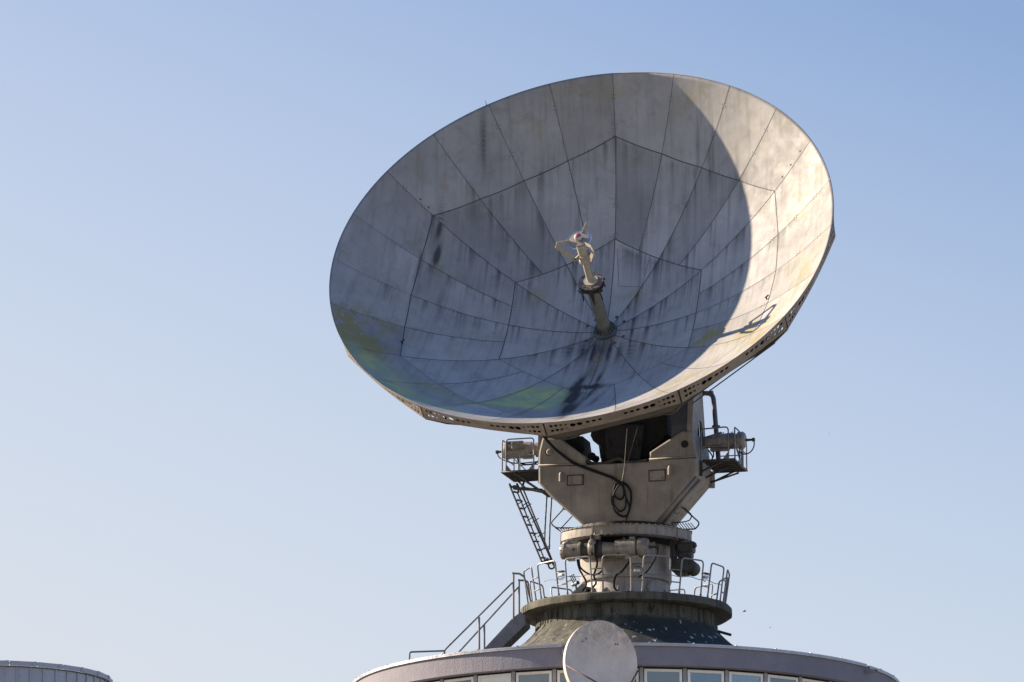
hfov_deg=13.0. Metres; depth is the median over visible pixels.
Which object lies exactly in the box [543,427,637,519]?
hanging cable
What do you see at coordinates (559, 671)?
window
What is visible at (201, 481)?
sky
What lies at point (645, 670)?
window
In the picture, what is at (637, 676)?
window
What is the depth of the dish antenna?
132.24 m
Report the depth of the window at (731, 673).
124.27 m
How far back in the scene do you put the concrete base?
129.23 m
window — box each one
[444,676,473,681]
[478,673,510,681]
[516,670,551,681]
[557,669,563,681]
[636,668,638,681]
[643,668,682,681]
[687,669,723,681]
[729,671,762,681]
[767,673,797,681]
[802,677,827,681]
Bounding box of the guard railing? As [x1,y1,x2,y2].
[523,554,729,603]
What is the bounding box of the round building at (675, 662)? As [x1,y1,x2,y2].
[353,642,899,681]
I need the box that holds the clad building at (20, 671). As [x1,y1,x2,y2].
[0,660,112,681]
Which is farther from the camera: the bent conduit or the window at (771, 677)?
the bent conduit
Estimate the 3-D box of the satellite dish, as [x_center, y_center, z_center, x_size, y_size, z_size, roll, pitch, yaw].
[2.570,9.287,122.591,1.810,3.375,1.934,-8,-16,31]
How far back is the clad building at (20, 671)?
158.20 m
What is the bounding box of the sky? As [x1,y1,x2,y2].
[0,0,1023,681]
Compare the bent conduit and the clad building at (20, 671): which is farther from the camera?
the clad building at (20, 671)
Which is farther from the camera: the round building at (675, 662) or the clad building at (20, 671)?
the clad building at (20, 671)
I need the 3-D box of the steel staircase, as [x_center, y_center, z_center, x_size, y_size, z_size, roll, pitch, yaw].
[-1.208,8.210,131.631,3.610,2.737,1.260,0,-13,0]
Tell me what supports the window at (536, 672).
in the round building at (675, 662)
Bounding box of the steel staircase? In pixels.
[408,572,531,659]
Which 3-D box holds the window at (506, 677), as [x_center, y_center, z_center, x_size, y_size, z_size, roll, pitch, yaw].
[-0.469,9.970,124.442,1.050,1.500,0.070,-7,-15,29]
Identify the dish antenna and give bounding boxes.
[329,72,835,593]
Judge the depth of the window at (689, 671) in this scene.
123.88 m
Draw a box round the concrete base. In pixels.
[521,591,733,645]
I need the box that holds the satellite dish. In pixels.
[563,620,638,681]
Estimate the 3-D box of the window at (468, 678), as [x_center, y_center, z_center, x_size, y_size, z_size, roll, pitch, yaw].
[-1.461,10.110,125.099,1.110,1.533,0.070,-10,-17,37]
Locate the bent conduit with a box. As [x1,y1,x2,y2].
[567,574,581,592]
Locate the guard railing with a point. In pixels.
(726, 579)
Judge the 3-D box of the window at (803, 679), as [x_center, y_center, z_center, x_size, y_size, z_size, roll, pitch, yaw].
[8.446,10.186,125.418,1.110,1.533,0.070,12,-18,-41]

